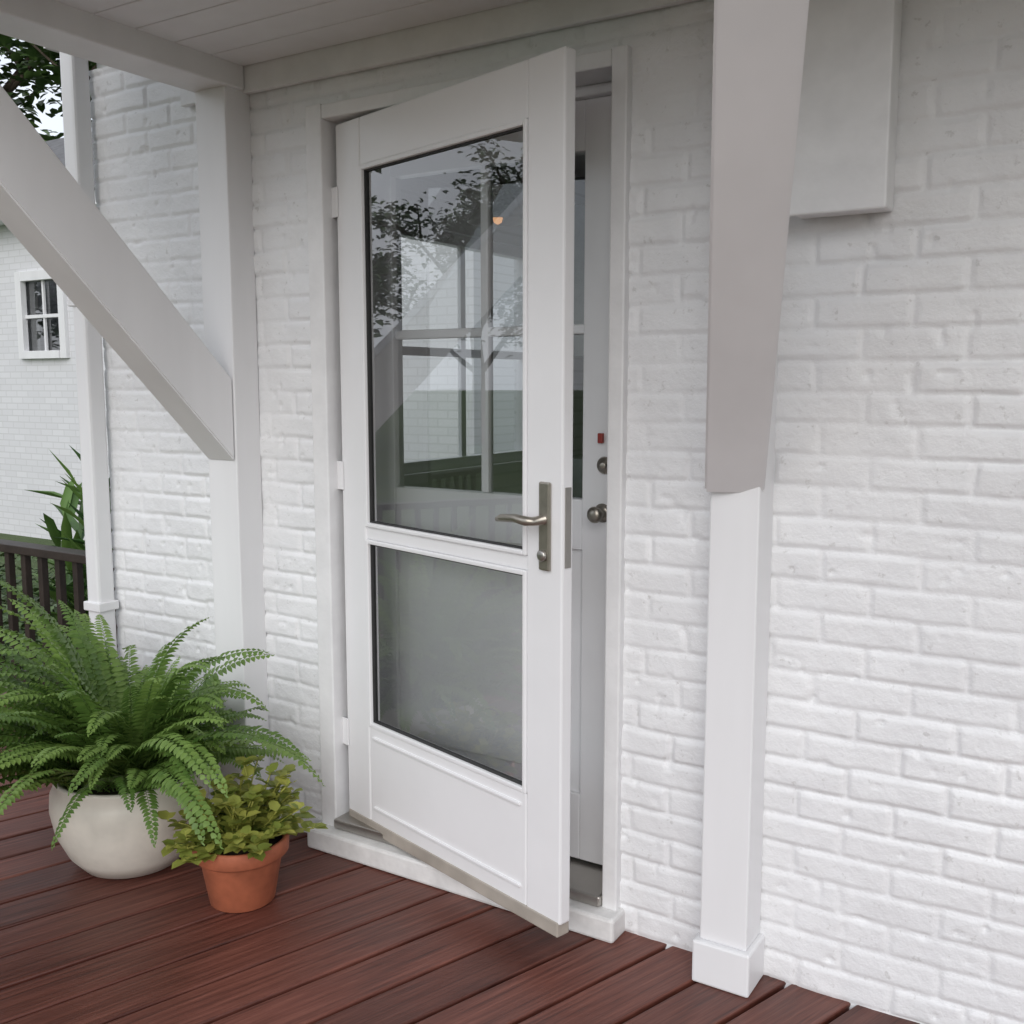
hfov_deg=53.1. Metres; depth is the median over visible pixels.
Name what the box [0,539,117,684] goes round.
deck railing
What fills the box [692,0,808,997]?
porch post
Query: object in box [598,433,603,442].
latch tag
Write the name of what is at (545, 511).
handle plate
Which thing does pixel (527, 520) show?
lever
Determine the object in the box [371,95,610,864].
stiles and rails
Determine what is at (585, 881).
threshold
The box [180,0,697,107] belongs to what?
ledger
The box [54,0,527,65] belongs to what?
porch roof
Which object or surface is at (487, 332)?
muntins
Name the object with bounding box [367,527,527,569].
rail
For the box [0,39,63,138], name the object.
tree
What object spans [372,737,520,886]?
kick moulding
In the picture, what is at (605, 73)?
door frame
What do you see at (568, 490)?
latch edge
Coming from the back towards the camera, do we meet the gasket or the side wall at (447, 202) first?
the side wall at (447, 202)
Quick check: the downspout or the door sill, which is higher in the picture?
the downspout
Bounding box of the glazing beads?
[358,119,527,793]
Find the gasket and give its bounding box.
[364,126,522,784]
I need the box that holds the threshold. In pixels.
[334,812,602,906]
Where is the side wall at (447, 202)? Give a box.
[400,163,584,493]
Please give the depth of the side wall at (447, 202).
4.85 m
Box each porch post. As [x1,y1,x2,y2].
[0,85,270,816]
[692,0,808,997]
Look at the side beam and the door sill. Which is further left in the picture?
the side beam
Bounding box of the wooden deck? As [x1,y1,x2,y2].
[0,687,919,1023]
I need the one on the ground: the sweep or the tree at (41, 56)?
the tree at (41, 56)
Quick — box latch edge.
[565,487,571,568]
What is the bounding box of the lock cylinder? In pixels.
[537,550,546,561]
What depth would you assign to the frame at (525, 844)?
2.38 m
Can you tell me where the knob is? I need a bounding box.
[587,504,606,522]
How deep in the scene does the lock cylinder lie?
2.28 m
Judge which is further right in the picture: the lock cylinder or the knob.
the knob
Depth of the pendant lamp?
3.63 m
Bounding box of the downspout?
[60,52,118,663]
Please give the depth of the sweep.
2.61 m
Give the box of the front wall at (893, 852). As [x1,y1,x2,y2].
[89,0,1023,1023]
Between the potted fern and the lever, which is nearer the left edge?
the potted fern
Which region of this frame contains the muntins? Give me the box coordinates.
[395,165,583,492]
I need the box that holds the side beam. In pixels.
[0,0,243,92]
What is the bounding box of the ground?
[0,533,84,688]
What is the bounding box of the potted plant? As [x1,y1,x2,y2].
[157,755,327,912]
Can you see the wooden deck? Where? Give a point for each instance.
(322, 937)
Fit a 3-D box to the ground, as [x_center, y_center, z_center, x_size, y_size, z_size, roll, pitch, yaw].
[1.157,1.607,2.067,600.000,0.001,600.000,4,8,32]
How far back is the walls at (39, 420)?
9.43 m
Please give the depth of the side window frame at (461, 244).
4.97 m
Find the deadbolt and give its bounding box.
[597,457,606,473]
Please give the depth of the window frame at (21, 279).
11.93 m
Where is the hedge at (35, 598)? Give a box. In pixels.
[0,545,70,689]
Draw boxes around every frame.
[14,270,69,358]
[305,45,632,910]
[336,46,575,924]
[401,223,522,473]
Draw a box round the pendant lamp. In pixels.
[467,166,522,226]
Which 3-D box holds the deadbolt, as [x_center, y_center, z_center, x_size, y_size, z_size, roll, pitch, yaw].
[0.228,-0.116,2.546,0.044,0.044,0.017,4,8,32]
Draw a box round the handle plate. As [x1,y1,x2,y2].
[539,482,550,570]
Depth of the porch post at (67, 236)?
2.88 m
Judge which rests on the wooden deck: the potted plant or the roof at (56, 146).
the potted plant
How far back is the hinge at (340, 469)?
2.89 m
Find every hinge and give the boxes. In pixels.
[331,187,338,217]
[337,461,343,489]
[343,717,348,744]
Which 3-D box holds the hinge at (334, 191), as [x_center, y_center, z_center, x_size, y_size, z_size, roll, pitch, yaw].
[-0.487,-0.849,2.808,0.005,0.080,0.032,-6,10,-42]
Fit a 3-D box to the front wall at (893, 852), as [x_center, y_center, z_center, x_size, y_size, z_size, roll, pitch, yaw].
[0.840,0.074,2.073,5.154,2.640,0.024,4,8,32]
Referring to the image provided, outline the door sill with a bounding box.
[307,820,624,942]
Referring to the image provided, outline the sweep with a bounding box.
[349,809,568,937]
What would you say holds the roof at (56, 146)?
on the walls at (39, 420)
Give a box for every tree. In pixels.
[0,34,96,140]
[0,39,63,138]
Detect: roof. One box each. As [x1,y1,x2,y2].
[37,138,95,281]
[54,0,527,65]
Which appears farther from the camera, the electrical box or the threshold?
the threshold
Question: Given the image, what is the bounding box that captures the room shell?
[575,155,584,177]
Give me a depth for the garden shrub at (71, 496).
4.60 m
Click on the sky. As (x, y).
(55, 123)
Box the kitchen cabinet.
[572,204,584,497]
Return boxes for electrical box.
[790,0,901,218]
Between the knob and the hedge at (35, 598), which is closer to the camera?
the knob
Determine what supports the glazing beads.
attached to the frame at (525, 844)
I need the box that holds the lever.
[495,514,546,525]
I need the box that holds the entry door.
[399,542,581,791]
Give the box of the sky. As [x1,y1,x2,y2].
[0,39,91,137]
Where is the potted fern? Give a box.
[0,580,323,878]
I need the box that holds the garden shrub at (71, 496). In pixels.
[20,445,113,672]
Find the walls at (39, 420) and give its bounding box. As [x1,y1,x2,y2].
[0,225,513,539]
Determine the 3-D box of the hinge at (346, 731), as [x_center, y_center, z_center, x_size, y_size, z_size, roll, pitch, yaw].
[-0.487,0.640,2.993,0.005,0.080,0.032,-6,10,-42]
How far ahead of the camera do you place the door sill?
2.79 m

